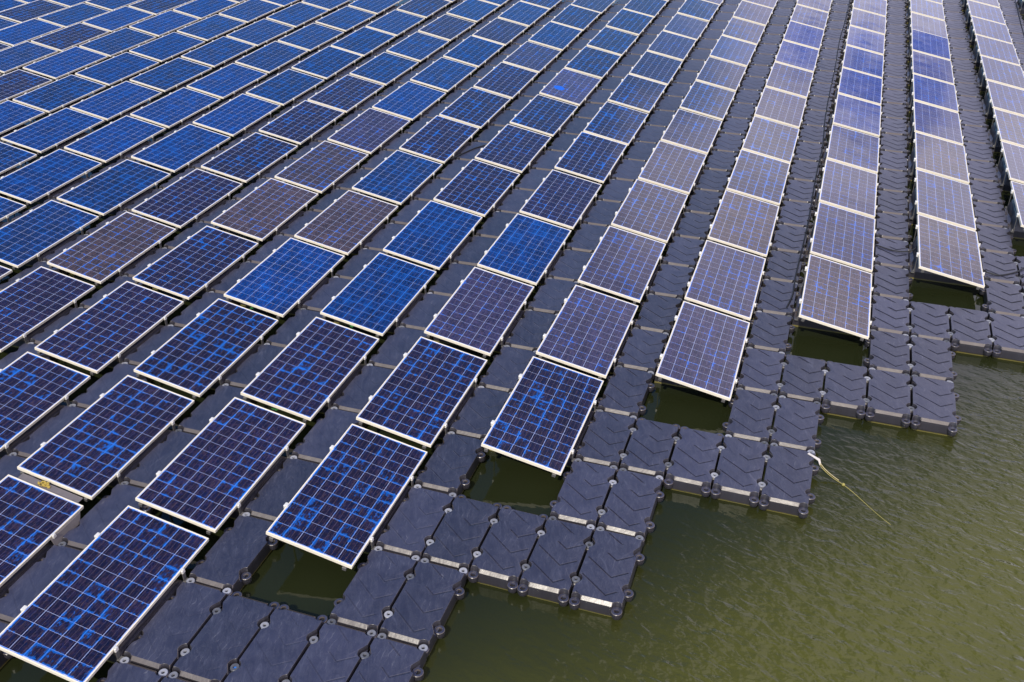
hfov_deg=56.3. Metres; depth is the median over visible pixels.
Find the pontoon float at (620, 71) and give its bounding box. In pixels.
[609,65,633,77]
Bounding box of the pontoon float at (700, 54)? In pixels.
[688,49,710,60]
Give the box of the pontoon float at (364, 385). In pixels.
[333,364,392,413]
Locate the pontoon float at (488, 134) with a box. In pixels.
[474,126,503,142]
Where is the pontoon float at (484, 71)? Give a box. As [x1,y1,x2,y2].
[473,65,495,77]
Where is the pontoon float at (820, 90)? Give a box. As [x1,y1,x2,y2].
[809,83,836,99]
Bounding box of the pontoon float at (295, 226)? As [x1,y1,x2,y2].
[279,211,319,242]
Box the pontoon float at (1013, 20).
[1003,16,1023,25]
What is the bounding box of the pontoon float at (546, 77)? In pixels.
[534,71,558,83]
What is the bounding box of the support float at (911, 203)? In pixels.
[907,188,932,224]
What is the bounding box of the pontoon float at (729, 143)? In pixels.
[713,133,744,156]
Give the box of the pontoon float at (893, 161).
[878,151,908,173]
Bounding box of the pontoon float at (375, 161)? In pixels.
[361,150,393,169]
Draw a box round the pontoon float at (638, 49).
[628,44,648,54]
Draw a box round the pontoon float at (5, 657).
[0,620,13,668]
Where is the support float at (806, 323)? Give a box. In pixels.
[792,281,871,335]
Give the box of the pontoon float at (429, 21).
[420,17,436,25]
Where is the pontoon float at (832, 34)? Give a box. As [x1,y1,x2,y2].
[822,29,846,41]
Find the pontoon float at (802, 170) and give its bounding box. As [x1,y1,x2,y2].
[787,160,822,183]
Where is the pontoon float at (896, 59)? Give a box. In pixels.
[883,54,907,68]
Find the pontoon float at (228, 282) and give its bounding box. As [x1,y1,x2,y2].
[210,261,258,303]
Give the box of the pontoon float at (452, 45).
[445,39,462,49]
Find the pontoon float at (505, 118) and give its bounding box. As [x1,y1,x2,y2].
[491,110,519,126]
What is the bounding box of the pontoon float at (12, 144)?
[0,141,18,147]
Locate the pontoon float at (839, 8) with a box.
[830,4,850,15]
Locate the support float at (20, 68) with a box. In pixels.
[0,60,38,74]
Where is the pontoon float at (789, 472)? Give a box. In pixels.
[758,443,818,518]
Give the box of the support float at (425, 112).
[382,103,437,122]
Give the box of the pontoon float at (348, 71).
[338,66,359,77]
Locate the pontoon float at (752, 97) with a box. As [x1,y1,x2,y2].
[732,89,760,105]
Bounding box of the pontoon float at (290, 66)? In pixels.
[282,60,302,71]
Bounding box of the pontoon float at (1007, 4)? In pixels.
[998,0,1018,8]
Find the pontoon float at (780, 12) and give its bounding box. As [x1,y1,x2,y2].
[771,8,792,18]
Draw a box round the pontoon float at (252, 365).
[225,343,283,388]
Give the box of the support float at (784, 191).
[724,181,787,206]
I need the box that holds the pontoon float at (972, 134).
[961,126,991,144]
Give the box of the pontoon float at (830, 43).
[821,39,844,52]
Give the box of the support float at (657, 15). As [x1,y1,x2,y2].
[651,9,663,21]
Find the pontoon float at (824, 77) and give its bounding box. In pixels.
[811,71,838,88]
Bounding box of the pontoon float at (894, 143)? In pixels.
[879,133,909,154]
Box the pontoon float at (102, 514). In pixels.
[62,481,153,549]
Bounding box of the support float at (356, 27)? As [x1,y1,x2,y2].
[324,21,367,34]
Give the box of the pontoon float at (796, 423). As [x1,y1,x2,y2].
[768,395,823,450]
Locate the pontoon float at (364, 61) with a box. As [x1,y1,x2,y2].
[357,55,377,65]
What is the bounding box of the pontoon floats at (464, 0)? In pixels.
[0,0,1023,297]
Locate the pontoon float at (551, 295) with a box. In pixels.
[528,277,579,314]
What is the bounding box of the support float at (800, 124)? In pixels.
[752,110,804,129]
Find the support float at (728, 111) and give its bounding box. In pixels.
[684,104,731,122]
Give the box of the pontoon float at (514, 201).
[496,189,533,215]
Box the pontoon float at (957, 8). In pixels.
[943,4,963,13]
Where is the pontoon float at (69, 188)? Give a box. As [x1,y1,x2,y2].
[53,178,90,207]
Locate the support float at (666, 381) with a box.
[655,345,744,395]
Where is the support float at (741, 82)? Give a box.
[702,78,743,93]
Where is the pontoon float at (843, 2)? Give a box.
[831,0,852,6]
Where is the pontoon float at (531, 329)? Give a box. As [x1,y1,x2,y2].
[505,309,557,351]
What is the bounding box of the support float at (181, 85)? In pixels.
[144,77,198,94]
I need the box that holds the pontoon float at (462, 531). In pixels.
[423,495,501,578]
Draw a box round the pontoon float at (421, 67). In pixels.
[414,60,435,71]
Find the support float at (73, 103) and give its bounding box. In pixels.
[31,96,90,113]
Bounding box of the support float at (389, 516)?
[363,485,410,553]
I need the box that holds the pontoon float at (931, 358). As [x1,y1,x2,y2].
[909,335,956,381]
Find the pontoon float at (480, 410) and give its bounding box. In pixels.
[449,386,511,439]
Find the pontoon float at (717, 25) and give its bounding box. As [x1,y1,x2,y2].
[707,21,727,30]
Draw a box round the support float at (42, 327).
[11,307,72,347]
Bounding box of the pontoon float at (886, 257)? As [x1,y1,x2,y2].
[873,237,911,268]
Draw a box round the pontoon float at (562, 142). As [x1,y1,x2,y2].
[547,134,578,151]
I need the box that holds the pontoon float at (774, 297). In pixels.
[756,279,799,322]
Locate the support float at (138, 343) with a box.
[106,324,163,367]
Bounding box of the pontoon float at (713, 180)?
[695,170,730,197]
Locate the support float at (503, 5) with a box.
[496,0,512,9]
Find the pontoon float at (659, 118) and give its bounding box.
[645,110,675,127]
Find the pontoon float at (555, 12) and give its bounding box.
[546,9,562,17]
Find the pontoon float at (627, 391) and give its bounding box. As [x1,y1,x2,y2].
[597,365,654,417]
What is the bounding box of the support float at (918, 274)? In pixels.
[908,236,975,287]
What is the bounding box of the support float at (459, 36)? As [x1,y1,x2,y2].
[427,30,468,43]
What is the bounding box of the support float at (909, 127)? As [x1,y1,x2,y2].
[907,116,914,143]
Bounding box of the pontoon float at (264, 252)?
[247,234,304,263]
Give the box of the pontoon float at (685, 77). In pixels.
[673,71,697,84]
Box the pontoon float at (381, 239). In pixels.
[364,223,405,254]
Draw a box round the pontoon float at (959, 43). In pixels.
[948,38,971,51]
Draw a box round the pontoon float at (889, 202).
[875,190,910,217]
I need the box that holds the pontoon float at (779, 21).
[768,16,789,26]
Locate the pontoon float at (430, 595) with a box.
[379,558,467,655]
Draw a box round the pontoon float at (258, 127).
[248,118,275,136]
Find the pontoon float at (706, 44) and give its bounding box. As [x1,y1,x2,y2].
[694,39,716,49]
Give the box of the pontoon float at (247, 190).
[232,178,284,200]
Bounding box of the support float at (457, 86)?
[419,77,469,94]
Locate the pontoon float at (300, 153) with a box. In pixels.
[289,142,321,159]
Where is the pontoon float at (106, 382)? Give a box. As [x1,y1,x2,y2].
[72,362,152,408]
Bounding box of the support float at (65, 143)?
[19,132,88,153]
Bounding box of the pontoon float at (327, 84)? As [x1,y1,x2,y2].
[318,77,341,89]
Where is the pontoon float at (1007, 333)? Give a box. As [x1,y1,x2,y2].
[987,312,1023,362]
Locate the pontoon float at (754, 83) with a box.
[740,77,765,91]
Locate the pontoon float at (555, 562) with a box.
[517,516,594,606]
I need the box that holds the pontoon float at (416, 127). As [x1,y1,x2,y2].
[404,117,432,133]
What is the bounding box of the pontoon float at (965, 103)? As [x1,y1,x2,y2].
[957,96,982,111]
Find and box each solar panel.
[0,0,25,11]
[0,0,67,22]
[0,18,18,29]
[0,18,62,46]
[0,41,57,74]
[0,43,10,50]
[0,69,52,102]
[0,100,44,134]
[0,142,36,173]
[0,149,101,204]
[0,196,25,221]
[0,200,98,269]
[0,265,12,278]
[0,266,94,351]
[0,351,90,455]
[0,474,83,586]
[0,505,208,681]
[1,108,103,154]
[13,74,105,113]
[17,375,193,501]
[18,0,35,2]
[23,46,107,80]
[31,23,108,52]
[34,281,183,374]
[38,3,109,27]
[46,0,88,7]
[47,211,175,285]
[57,159,170,216]
[64,115,165,163]
[70,81,161,121]
[75,52,158,86]
[79,28,155,57]
[82,6,153,32]
[85,0,141,11]
[129,0,193,15]
[129,10,198,37]
[129,32,204,62]
[130,57,211,92]
[130,87,219,129]
[131,124,230,173]
[132,169,242,229]
[132,226,257,300]
[134,298,277,398]
[135,397,305,534]
[173,0,236,19]
[177,14,245,41]
[181,36,254,68]
[187,63,266,99]
[193,93,280,136]
[201,132,297,183]
[211,178,317,242]
[219,0,281,23]
[224,237,344,318]
[226,19,293,46]
[230,0,247,3]
[235,41,307,74]
[241,317,378,422]
[246,69,323,106]
[259,100,344,145]
[263,0,298,7]
[266,2,327,28]
[266,424,426,570]
[274,141,368,194]
[278,23,343,51]
[291,46,362,80]
[294,190,397,255]
[302,0,352,11]
[308,74,383,113]
[315,6,375,32]
[320,252,435,337]
[327,108,409,153]
[331,27,395,56]
[348,0,402,14]
[350,52,418,85]
[352,150,442,205]
[356,337,486,448]
[366,10,424,36]
[372,81,445,121]
[383,200,481,270]
[386,32,448,61]
[397,0,450,18]
[399,115,478,163]
[410,57,476,92]
[418,14,475,40]
[424,267,533,357]
[433,159,519,216]
[439,87,510,128]
[443,35,503,67]
[446,0,499,22]
[472,18,527,45]
[473,62,537,98]
[475,124,550,173]
[477,213,571,285]
[481,0,508,5]
[481,356,603,476]
[498,1,548,26]
[503,41,560,72]
[510,94,577,136]
[519,169,601,229]
[520,0,564,9]
[528,21,581,50]
[536,285,637,379]
[539,68,600,105]
[551,5,600,30]
[554,132,626,183]
[564,46,620,78]
[571,0,615,13]
[577,226,665,303]
[583,101,648,145]
[586,27,638,55]
[606,9,653,35]
[607,74,666,112]
[611,179,687,242]
[623,0,667,17]
[629,51,682,84]
[638,141,706,193]
[647,31,696,60]
[655,301,749,402]
[661,109,721,153]
[663,13,708,39]
[677,0,719,21]
[679,81,735,120]
[684,240,765,320]
[696,57,746,91]
[704,0,723,5]
[707,190,778,257]
[709,35,756,66]
[722,17,765,44]
[726,149,789,205]
[733,0,772,26]
[742,116,798,162]
[743,0,778,8]
[754,87,806,128]
[765,62,813,98]
[775,40,818,72]
[783,21,823,49]
[790,4,828,30]
[794,254,873,340]
[796,0,832,13]
[806,202,876,272]
[815,159,878,217]
[822,124,880,173]
[829,94,881,136]
[834,68,883,105]
[841,45,884,78]
[843,25,885,54]
[846,8,886,35]
[850,0,887,16]
[906,0,942,3]
[906,0,944,20]
[907,12,947,37]
[907,29,951,60]
[907,50,954,84]
[908,74,958,112]
[908,101,963,144]
[909,132,969,183]
[909,169,976,230]
[910,214,984,289]
[962,0,999,7]
[963,0,1005,24]
[967,16,1012,43]
[971,35,1019,65]
[976,56,1023,89]
[982,80,1023,116]
[988,109,1023,147]
[996,141,1023,185]
[1005,181,1023,232]
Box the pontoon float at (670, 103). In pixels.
[656,96,683,111]
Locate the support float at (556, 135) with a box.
[516,118,571,138]
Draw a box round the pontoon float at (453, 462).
[413,431,485,497]
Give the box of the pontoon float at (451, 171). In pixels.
[436,160,469,179]
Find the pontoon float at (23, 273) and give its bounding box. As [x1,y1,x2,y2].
[0,261,66,290]
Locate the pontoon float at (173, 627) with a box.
[124,578,232,672]
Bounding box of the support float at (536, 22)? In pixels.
[503,17,543,30]
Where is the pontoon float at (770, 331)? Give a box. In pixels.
[745,311,794,358]
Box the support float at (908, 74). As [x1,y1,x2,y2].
[906,62,912,85]
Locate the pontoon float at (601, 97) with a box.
[587,89,613,104]
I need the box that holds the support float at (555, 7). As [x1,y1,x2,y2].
[546,1,563,13]
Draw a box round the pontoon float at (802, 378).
[777,354,827,406]
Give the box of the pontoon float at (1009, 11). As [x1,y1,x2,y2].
[1000,7,1021,16]
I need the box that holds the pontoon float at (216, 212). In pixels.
[200,199,238,231]
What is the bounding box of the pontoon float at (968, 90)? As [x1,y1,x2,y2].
[954,83,981,98]
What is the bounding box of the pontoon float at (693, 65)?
[680,60,703,72]
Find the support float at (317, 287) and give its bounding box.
[240,277,329,314]
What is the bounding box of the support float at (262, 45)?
[238,35,283,48]
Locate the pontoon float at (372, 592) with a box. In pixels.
[330,546,420,637]
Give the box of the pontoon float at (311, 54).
[302,50,318,59]
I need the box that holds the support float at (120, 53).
[93,45,140,58]
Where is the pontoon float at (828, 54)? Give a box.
[817,49,842,62]
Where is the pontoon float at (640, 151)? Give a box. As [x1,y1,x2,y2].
[623,142,656,161]
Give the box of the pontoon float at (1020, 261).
[1014,256,1023,288]
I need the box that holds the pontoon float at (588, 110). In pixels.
[574,103,602,118]
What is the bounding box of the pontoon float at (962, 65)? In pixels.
[951,59,976,73]
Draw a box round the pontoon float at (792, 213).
[775,200,814,232]
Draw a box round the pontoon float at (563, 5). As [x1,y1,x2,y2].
[556,2,572,9]
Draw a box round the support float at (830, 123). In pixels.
[827,110,878,137]
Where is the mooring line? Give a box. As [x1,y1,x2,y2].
[808,453,890,524]
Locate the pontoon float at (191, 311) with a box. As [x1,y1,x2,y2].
[170,291,237,327]
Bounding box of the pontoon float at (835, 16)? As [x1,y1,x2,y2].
[827,12,849,24]
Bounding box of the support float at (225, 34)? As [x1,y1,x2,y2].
[188,30,234,43]
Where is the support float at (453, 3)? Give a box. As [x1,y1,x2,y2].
[447,0,459,5]
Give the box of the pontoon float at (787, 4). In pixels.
[776,1,795,11]
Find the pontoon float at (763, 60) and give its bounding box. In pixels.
[751,54,774,66]
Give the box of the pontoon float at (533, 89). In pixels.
[521,83,546,96]
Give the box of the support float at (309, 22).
[277,17,319,30]
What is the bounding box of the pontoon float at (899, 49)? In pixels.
[884,44,907,54]
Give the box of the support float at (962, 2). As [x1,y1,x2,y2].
[960,0,967,10]
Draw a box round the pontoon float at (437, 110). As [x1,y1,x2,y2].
[423,103,449,117]
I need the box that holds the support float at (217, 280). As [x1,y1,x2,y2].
[152,262,240,297]
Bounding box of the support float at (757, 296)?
[684,277,762,318]
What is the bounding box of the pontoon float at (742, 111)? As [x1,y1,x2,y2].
[727,103,756,121]
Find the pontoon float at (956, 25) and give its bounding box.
[945,20,967,32]
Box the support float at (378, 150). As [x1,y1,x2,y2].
[339,133,399,155]
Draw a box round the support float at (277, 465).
[229,456,286,519]
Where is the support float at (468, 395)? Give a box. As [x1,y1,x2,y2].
[437,387,474,439]
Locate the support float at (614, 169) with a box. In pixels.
[559,160,621,184]
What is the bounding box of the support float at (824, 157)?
[821,142,875,173]
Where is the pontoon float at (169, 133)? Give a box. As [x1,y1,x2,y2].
[156,125,203,140]
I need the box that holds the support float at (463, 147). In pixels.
[409,141,470,164]
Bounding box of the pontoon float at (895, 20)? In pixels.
[886,16,907,27]
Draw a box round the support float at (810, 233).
[803,224,864,270]
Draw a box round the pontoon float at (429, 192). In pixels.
[414,179,450,203]
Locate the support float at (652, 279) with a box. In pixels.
[583,264,659,301]
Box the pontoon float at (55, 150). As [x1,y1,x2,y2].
[25,149,78,165]
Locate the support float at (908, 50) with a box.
[906,41,911,61]
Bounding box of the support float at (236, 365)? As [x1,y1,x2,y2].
[209,344,259,389]
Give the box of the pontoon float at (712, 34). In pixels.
[701,30,722,39]
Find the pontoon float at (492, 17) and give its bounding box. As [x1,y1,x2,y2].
[485,13,500,21]
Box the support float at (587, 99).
[546,90,595,108]
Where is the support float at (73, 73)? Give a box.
[39,65,91,80]
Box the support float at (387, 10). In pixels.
[356,5,396,17]
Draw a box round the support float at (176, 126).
[146,110,206,129]
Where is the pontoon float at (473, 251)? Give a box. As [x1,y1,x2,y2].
[453,236,496,269]
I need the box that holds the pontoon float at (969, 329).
[948,307,994,356]
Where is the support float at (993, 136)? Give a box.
[987,122,1002,153]
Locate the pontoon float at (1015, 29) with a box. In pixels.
[1006,24,1023,33]
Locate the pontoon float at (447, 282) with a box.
[428,262,479,296]
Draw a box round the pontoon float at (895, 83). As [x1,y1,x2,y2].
[882,77,908,92]
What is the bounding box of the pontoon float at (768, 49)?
[755,44,779,58]
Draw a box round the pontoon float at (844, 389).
[821,361,870,419]
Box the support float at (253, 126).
[207,117,268,137]
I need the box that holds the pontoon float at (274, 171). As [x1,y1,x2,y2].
[262,159,295,182]
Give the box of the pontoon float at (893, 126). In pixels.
[880,118,909,136]
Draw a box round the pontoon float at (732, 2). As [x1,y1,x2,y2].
[724,0,741,5]
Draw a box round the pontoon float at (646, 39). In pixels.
[635,34,656,44]
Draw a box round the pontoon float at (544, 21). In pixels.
[536,17,552,25]
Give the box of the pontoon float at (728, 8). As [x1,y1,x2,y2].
[718,4,737,12]
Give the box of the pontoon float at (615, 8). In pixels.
[607,5,624,12]
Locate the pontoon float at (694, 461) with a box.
[664,426,724,496]
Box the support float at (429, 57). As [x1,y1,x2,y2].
[394,49,441,64]
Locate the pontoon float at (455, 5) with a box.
[448,2,461,8]
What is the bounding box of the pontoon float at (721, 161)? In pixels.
[704,151,737,176]
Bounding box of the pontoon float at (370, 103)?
[358,96,384,111]
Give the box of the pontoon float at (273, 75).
[260,71,283,82]
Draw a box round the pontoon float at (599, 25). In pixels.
[589,21,607,30]
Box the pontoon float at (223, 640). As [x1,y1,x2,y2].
[172,591,279,681]
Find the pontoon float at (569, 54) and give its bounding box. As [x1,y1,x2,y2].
[558,49,578,60]
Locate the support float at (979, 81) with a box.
[976,67,987,91]
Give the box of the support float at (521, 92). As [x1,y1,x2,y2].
[480,83,531,101]
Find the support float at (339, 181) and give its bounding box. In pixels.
[289,168,355,194]
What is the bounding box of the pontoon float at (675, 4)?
[665,1,683,8]
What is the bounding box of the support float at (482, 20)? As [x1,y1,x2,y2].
[454,13,493,25]
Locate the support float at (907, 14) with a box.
[905,5,910,22]
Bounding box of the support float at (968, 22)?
[963,8,971,27]
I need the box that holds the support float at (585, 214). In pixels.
[527,201,594,229]
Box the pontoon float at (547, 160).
[532,150,564,170]
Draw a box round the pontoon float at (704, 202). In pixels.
[684,190,722,221]
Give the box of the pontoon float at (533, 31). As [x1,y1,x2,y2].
[525,26,542,34]
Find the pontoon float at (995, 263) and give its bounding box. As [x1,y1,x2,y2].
[980,250,1021,284]
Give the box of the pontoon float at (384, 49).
[374,45,392,54]
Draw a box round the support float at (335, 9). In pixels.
[311,2,350,13]
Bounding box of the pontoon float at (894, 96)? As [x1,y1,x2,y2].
[881,89,908,107]
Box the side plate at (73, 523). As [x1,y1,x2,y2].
[51,512,79,545]
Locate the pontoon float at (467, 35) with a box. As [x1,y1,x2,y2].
[458,30,475,39]
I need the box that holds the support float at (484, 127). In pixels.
[451,110,502,130]
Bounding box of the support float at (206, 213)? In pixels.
[148,199,227,227]
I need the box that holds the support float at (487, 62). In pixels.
[450,55,497,70]
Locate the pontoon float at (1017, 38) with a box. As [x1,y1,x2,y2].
[1010,34,1023,43]
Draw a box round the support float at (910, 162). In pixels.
[907,148,958,181]
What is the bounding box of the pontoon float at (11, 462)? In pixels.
[0,452,39,480]
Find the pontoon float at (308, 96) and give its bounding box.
[296,90,320,103]
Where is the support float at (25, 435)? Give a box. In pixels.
[0,404,64,458]
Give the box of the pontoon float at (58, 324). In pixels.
[30,307,86,344]
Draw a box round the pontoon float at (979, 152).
[963,142,995,163]
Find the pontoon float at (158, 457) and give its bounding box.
[124,429,196,488]
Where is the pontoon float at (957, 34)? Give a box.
[947,29,968,39]
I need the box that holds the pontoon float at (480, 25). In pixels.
[472,21,488,30]
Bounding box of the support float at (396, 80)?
[359,71,409,88]
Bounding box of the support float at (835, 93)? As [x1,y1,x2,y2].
[833,83,838,102]
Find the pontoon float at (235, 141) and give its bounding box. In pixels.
[221,133,267,150]
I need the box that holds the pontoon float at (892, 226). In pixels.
[874,213,911,242]
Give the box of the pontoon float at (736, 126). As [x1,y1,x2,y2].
[718,118,750,137]
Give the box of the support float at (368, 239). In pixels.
[308,223,385,254]
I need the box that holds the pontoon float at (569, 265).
[548,249,592,285]
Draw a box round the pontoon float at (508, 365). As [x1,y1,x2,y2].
[479,345,538,392]
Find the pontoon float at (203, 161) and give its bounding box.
[191,150,224,173]
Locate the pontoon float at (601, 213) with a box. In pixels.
[583,200,622,226]
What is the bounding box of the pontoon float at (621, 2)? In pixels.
[614,0,629,4]
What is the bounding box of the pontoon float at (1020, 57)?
[1017,54,1023,64]
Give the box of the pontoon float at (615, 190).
[597,179,634,202]
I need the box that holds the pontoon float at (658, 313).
[633,293,682,339]
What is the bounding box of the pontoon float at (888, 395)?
[865,368,914,427]
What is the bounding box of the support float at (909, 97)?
[906,86,912,112]
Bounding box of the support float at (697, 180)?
[645,170,702,195]
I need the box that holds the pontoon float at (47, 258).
[43,234,88,272]
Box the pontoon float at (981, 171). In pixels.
[966,160,1000,182]
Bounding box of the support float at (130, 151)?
[81,141,149,163]
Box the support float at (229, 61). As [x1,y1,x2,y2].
[194,54,244,69]
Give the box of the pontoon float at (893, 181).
[877,169,910,193]
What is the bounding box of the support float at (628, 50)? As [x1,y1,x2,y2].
[591,44,634,59]
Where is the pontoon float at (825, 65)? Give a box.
[815,59,840,74]
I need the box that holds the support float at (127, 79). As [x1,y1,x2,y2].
[90,71,144,87]
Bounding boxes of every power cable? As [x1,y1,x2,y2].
[448,144,486,160]
[786,0,849,307]
[874,244,917,251]
[985,267,1023,275]
[1015,0,1023,34]
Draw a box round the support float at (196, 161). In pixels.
[146,150,215,173]
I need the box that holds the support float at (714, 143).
[670,134,718,156]
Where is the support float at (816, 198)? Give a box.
[813,181,877,216]
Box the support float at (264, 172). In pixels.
[215,159,283,183]
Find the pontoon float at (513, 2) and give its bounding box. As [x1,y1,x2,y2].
[507,0,519,5]
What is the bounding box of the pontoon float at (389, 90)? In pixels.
[378,83,402,96]
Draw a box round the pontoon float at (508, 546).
[468,505,547,592]
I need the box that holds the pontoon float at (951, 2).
[943,0,961,4]
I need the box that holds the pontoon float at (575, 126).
[561,118,591,134]
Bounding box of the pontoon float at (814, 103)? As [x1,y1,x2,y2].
[804,96,834,116]
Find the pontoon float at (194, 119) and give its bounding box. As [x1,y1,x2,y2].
[185,110,211,128]
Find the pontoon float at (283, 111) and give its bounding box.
[273,103,298,117]
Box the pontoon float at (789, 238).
[770,224,809,256]
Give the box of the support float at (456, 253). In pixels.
[392,236,471,269]
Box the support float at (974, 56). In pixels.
[971,45,981,67]
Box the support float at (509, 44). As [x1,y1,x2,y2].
[502,35,521,48]
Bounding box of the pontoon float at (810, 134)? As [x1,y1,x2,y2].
[796,125,828,148]
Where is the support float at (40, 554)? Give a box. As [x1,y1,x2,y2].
[0,542,53,597]
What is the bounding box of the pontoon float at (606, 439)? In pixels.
[576,409,637,474]
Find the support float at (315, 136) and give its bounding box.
[272,125,332,146]
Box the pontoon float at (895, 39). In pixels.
[884,34,907,46]
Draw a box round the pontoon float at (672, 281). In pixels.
[649,264,694,299]
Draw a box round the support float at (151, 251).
[70,247,157,281]
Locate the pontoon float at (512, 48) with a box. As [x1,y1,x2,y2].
[500,44,519,54]
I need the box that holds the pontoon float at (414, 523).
[376,484,455,561]
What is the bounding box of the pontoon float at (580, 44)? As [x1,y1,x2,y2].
[569,39,589,49]
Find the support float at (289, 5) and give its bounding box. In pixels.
[277,0,302,9]
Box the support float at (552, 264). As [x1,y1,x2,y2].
[487,250,563,284]
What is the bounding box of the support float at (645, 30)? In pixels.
[612,26,649,39]
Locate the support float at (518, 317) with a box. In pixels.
[433,310,524,352]
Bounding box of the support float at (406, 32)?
[377,26,417,39]
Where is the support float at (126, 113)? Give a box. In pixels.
[88,103,147,121]
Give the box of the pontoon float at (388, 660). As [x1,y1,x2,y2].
[349,633,428,681]
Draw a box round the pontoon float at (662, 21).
[651,17,671,25]
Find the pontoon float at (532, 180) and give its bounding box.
[515,169,550,191]
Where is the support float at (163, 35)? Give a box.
[141,27,183,38]
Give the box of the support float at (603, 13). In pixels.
[598,5,612,17]
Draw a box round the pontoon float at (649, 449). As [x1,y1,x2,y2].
[620,418,680,480]
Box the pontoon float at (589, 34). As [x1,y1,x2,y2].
[579,30,598,39]
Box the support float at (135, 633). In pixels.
[106,579,182,662]
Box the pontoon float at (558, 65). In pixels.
[547,60,567,71]
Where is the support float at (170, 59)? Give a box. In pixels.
[142,49,191,64]
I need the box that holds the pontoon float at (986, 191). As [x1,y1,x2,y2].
[968,180,1004,204]
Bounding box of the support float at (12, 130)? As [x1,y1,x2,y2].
[0,124,26,138]
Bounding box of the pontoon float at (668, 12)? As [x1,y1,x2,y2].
[659,9,677,17]
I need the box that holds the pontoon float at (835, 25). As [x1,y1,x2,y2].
[825,21,847,32]
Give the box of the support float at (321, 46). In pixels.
[290,40,334,53]
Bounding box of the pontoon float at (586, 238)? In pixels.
[566,224,608,252]
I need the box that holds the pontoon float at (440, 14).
[434,9,452,16]
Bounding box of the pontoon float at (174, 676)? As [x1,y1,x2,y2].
[161,671,190,681]
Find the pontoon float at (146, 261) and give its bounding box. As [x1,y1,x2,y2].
[124,247,171,287]
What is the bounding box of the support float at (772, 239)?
[706,223,775,256]
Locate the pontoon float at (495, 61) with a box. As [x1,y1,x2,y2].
[487,55,508,65]
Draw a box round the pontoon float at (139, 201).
[124,188,162,218]
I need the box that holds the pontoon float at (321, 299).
[302,276,350,321]
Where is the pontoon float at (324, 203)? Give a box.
[309,189,359,212]
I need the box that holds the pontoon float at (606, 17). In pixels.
[598,13,616,21]
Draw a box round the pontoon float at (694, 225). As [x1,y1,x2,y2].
[675,212,714,244]
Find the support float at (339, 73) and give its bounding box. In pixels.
[302,65,352,81]
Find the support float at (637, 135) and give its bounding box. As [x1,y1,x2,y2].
[627,126,643,147]
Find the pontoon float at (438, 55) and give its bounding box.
[430,49,448,59]
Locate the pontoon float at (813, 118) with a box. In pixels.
[801,110,831,129]
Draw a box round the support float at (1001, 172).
[994,157,1022,191]
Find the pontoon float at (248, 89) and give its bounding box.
[237,83,260,97]
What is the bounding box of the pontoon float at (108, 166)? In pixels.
[90,159,144,177]
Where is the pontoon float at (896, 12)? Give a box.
[886,8,906,16]
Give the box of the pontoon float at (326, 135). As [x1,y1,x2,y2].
[314,125,343,144]
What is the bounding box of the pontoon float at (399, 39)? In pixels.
[391,35,407,44]
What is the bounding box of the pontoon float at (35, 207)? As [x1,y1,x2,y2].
[11,198,74,221]
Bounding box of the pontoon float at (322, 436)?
[292,407,366,463]
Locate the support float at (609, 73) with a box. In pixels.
[575,65,616,82]
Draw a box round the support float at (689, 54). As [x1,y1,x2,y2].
[662,49,693,64]
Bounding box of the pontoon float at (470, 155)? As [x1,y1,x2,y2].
[456,142,487,161]
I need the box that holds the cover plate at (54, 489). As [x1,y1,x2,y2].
[18,473,82,502]
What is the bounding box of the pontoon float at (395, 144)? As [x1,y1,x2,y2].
[383,133,413,152]
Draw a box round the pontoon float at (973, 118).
[958,110,988,128]
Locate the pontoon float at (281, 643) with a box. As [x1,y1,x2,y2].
[224,604,327,681]
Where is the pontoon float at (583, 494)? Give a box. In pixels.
[548,458,617,528]
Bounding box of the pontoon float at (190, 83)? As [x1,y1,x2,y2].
[180,77,202,91]
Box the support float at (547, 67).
[513,60,555,76]
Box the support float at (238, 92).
[200,83,254,100]
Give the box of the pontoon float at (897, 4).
[887,0,906,11]
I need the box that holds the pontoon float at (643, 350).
[617,327,668,378]
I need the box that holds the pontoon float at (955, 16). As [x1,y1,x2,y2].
[944,12,964,21]
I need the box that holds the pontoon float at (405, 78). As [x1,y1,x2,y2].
[396,71,418,83]
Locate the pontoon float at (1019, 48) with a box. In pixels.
[1013,43,1023,53]
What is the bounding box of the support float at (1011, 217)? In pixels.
[1003,198,1023,238]
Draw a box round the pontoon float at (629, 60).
[618,54,640,65]
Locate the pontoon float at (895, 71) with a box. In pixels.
[883,65,907,77]
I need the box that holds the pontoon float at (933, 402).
[910,374,960,436]
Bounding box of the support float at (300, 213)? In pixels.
[225,210,303,240]
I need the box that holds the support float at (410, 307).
[334,293,424,333]
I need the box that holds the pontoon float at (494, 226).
[476,211,515,238]
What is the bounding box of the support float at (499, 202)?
[444,189,511,217]
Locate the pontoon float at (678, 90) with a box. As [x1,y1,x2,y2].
[664,83,691,97]
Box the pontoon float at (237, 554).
[189,512,279,592]
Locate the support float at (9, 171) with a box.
[0,167,18,176]
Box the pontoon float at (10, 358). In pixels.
[0,342,57,369]
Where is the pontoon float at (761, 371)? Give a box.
[735,347,786,401]
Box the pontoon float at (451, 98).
[441,90,466,103]
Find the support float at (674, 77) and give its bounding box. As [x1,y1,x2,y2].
[666,72,678,88]
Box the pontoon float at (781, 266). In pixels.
[763,250,805,282]
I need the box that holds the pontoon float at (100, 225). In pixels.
[86,210,145,234]
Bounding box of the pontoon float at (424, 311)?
[400,292,449,339]
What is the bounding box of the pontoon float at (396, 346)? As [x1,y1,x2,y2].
[369,326,430,369]
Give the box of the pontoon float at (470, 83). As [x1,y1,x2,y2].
[457,77,481,89]
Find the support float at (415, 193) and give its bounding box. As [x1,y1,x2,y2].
[364,179,431,205]
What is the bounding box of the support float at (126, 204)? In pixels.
[76,188,153,215]
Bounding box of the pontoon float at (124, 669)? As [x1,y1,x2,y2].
[96,657,169,681]

